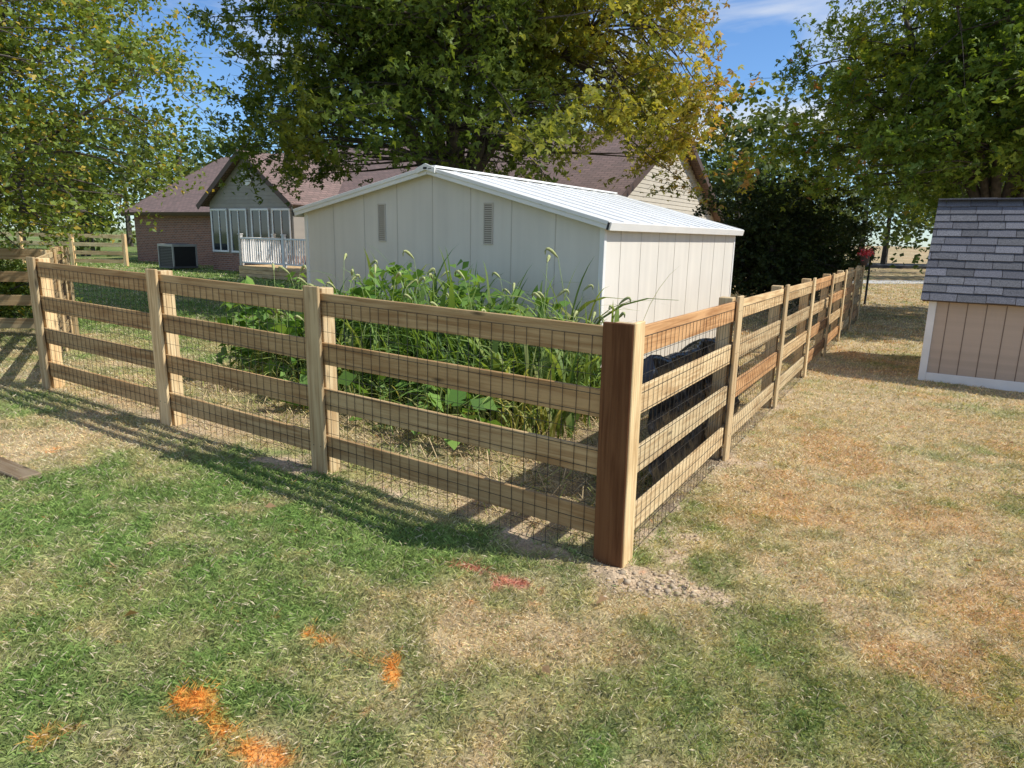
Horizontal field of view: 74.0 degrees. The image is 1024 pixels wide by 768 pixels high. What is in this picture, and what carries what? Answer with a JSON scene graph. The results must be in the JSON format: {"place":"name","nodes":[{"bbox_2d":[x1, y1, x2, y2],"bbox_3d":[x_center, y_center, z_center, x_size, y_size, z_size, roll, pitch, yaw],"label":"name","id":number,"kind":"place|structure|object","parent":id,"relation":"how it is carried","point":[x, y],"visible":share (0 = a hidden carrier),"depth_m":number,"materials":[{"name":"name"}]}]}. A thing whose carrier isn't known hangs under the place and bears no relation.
{"place":"outdoors","nodes":[
{"label":"outdoors","id":0,"kind":"place"},
{"bbox_2d":[1,0,1018,246],"label":"sky","id":1,"kind":"structure","parent":0,"point":[756,33],"materials":[{"name":"blue"}]},
{"bbox_2d":[0,228,1023,767],"bbox_3d":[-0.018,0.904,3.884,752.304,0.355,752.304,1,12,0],"label":"ground","id":2,"kind":"structure","parent":0,"point":[642,570],"depth_m":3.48,"materials":[{"name":"green plant"}]},
{"bbox_2d":[0,457,41,482],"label":"weathered edging board","id":3,"kind":"object","parent":2,"relation":"on","point":[10,469],"visible":0.65,"depth_m":4.47,"materials":[{"name":"brown wood"}]},
{"bbox_2d":[0,246,79,334],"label":"board fence","id":4,"kind":"object","parent":2,"relation":"on","point":[17,300],"visible":0.4,"depth_m":9.60,"materials":[{"name":"brown wood"}]},
{"bbox_2d":[0,235,91,317],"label":"round bush","id":5,"kind":"object","parent":2,"relation":"on","point":[6,288],"visible":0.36,"depth_m":11.53,"materials":[{"name":"green plant"}]},
{"bbox_2d":[36,246,72,355],"bbox_3d":[-5.595,-0.920,8.257,0.164,1.405,3.474,-6,14,-29],"label":"board fence","id":6,"kind":"object","parent":2,"relation":"on","point":[53,255],"visible":0.37,"depth_m":8.69,"materials":[{"name":"brown wood"}]},
{"bbox_2d":[0,232,128,266],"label":"board fence","id":7,"kind":"object","parent":2,"relation":"on","point":[72,244],"visible":0.71,"depth_m":27.33,"materials":[{"name":"brown wood"}]},
{"bbox_2d":[0,0,248,285],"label":"ornamental pear tree","id":8,"kind":"object","parent":2,"relation":"on","point":[12,50],"visible":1,"depth_m":8.84,"materials":[{"name":"green plant"}]},
{"bbox_2d":[134,215,212,265],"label":"brick walls","id":9,"kind":"structure","parent":2,"relation":"on","point":[188,229],"depth_m":30.35,"materials":[{"name":"brown brick"}]},
{"bbox_2d":[121,127,721,222],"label":"roof","id":10,"kind":"structure","parent":9,"relation":"on","point":[604,168],"depth_m":24.83,"materials":[{"name":"brown"}]},
{"bbox_2d":[120,131,722,219],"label":"fascia","id":11,"kind":"structure","parent":10,"relation":"attached to","point":[626,193],"depth_m":24.84,"materials":[{"name":"wood"}]},
{"bbox_2d":[157,243,197,268],"bbox_3d":[-12.962,-4.982,26.351,1.000,0.918,1.000,9,15,32],"label":"air conditioner unit","id":12,"kind":"object","parent":2,"relation":"on","point":[177,255],"visible":1,"depth_m":26.05,"materials":[{"name":"grey metal"}]},
{"bbox_2d":[209,159,305,255],"bbox_3d":[-8.540,-6.926,26.511,4.800,3.600,4.018,9,15,32],"label":"sunroom siding","id":13,"kind":"object","parent":2,"relation":"on","point":[229,199],"visible":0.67,"depth_m":24.82,"materials":[{"name":"grey wood"}]},
{"bbox_2d":[210,169,291,254],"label":"window frames","id":14,"kind":"structure","parent":13,"relation":"attached to","point":[245,210],"depth_m":25.02,"materials":[{"name":"white plastic"}]},
{"bbox_2d":[212,210,292,252],"bbox_3d":[-9.664,-5.641,25.054,4.590,1.470,0.012,9,15,32],"label":"window glass","id":15,"kind":"object","parent":14,"relation":"in","point":[264,224],"visible":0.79,"depth_m":25.15,"materials":[{"name":"black glass"}]},
{"bbox_2d":[212,252,305,273],"bbox_3d":[-9.219,-4.555,26.025,4.800,0.850,1.700,9,15,32],"label":"sunroom brick base","id":16,"kind":"object","parent":2,"relation":"on","point":[226,261],"visible":0.14,"depth_m":26.01,"materials":[{"name":"brown brick"}]},
{"bbox_2d":[237,233,306,281],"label":"wooden deck","id":17,"kind":"structure","parent":2,"relation":"on","point":[257,271],"depth_m":22.32,"materials":[{"name":"white wood"}]},
{"bbox_2d":[26,257,602,556],"bbox_3d":[-2.061,-0.120,5.136,6.225,1.457,0.170,9,15,32],"label":"board fence","id":18,"kind":"object","parent":2,"relation":"on","point":[323,398],"visible":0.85,"depth_m":4.52,"materials":[{"name":"brown wood"}]},
{"bbox_2d":[71,358,651,538],"bbox_3d":[-1.078,0.123,6.743,6.017,0.276,3.810,9,15,32],"label":"dry straw","id":19,"kind":"object","parent":2,"relation":"on","point":[522,482],"visible":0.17,"depth_m":5.22,"materials":[{"name":"beige plant"}]},
{"bbox_2d":[213,246,675,457],"bbox_3d":[-0.804,-0.673,7.178,5.372,1.633,3.456,9,15,33],"label":"tall weed patch","id":20,"kind":"object","parent":2,"relation":"on","point":[522,354],"visible":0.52,"depth_m":6.56,"materials":[{"name":"green plant"}]},
{"bbox_2d":[152,0,764,216],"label":"maple tree","id":21,"kind":"object","parent":2,"relation":"on","point":[413,58],"visible":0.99,"depth_m":13.10,"materials":[{"name":"green plant"}]},
{"bbox_2d":[158,448,766,636],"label":"dirt clods","id":22,"kind":"object","parent":2,"relation":"on","point":[667,591],"visible":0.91,"depth_m":3.39,"materials":[{"name":"soil"}]},
{"bbox_2d":[0,66,1020,273],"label":"distant trees","id":23,"kind":"object","parent":2,"relation":"on","point":[726,164],"visible":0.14,"depth_m":36.97,"materials":[{"name":"green plant"}]},
{"bbox_2d":[292,163,743,358],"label":"beige garden shed","id":24,"kind":"structure","parent":2,"relation":"on","point":[512,228],"depth_m":8.66,"materials":[{"name":"white metal"}]},
{"bbox_2d":[46,379,1021,673],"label":"fallen leaves","id":25,"kind":"object","parent":2,"relation":"on","point":[546,667],"visible":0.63,"depth_m":3.62,"materials":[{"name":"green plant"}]},
{"bbox_2d":[593,321,645,567],"bbox_3d":[0.558,0.364,3.518,0.176,1.390,0.188,9,15,32],"label":"fence corner post","id":26,"kind":"object","parent":2,"relation":"on","point":[620,394],"visible":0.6,"depth_m":3.43,"materials":[{"name":"brown wood"}]},
{"bbox_2d":[642,337,739,485],"bbox_3d":[1.417,0.087,5.449,0.378,0.987,2.502,8,14,30],"label":"black plastic sheet","id":27,"kind":"object","parent":2,"relation":"on","point":[659,408],"visible":0.29,"depth_m":4.85,"materials":[{"name":"black plastic"}]},
{"bbox_2d":[634,265,864,549],"bbox_3d":[4.363,-0.861,9.789,0.170,1.506,14.874,8,14,30],"label":"board fence","id":28,"kind":"object","parent":2,"relation":"on","point":[724,315],"visible":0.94,"depth_m":5.26,"materials":[{"name":"brown wood"}]},
{"bbox_2d":[692,162,882,313],"bbox_3d":[7.093,-3.861,18.451,5.798,3.976,5.016,1,12,0],"label":"dark shrub","id":29,"kind":"object","parent":2,"relation":"on","point":[767,256],"visible":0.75,"depth_m":17.30,"materials":[{"name":"green plant"}]},
{"bbox_2d":[740,212,883,299],"bbox_3d":[9.677,-4.396,22.925,5.416,3.150,4.096,1,12,0],"label":"dark shrub","id":30,"kind":"object","parent":2,"relation":"on","point":[845,258],"visible":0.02,"depth_m":22.33,"materials":[{"name":"green plant"}]},
{"bbox_2d":[863,252,874,304],"bbox_3d":[10.666,-3.173,20.347,0.173,1.660,0.200,1,12,0],"label":"lantern post","id":31,"kind":"object","parent":2,"relation":"on","point":[866,288],"visible":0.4,"depth_m":20.36,"materials":[{"name":"black metal"}]},
{"bbox_2d":[857,246,874,265],"bbox_3d":[8.209,-2.979,15.773,0.403,0.465,0.508,1,12,0],"label":"red flower basket","id":32,"kind":"object","parent":31,"relation":"on","point":[864,259],"visible":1,"depth_m":15.75,"materials":[{"name":"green plant"}]},
{"bbox_2d":[722,0,1023,226],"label":"maple tree","id":33,"kind":"object","parent":2,"relation":"on","point":[964,80],"visible":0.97,"depth_m":14.90,"materials":[{"name":"green plant"}]},
{"bbox_2d":[918,198,1023,391],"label":"tan wooden shed","id":34,"kind":"structure","parent":2,"relation":"on","point":[973,290],"depth_m":8.80,"materials":[{"name":"beige wood"}]},
{"bbox_2d":[628,148,713,220],"bbox_3d":[5.378,-5.925,23.332,0.060,5.250,10.400,9,15,32],"label":"gable siding","id":35,"kind":"object","parent":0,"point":[681,203],"visible":0.14,"depth_m":23.22,"materials":[{"name":"beige wood"}]},
{"bbox_2d":[852,280,923,283],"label":"driveway","id":36,"kind":"structure","parent":0,"point":[893,281],"depth_m":32.81,"materials":[{"name":"concrete"}]},
{"bbox_2d":[860,263,926,268],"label":"road","id":37,"kind":"structure","parent":0,"point":[899,265],"depth_m":51.20,"materials":[{"name":"grey asphalt"}]}
]}

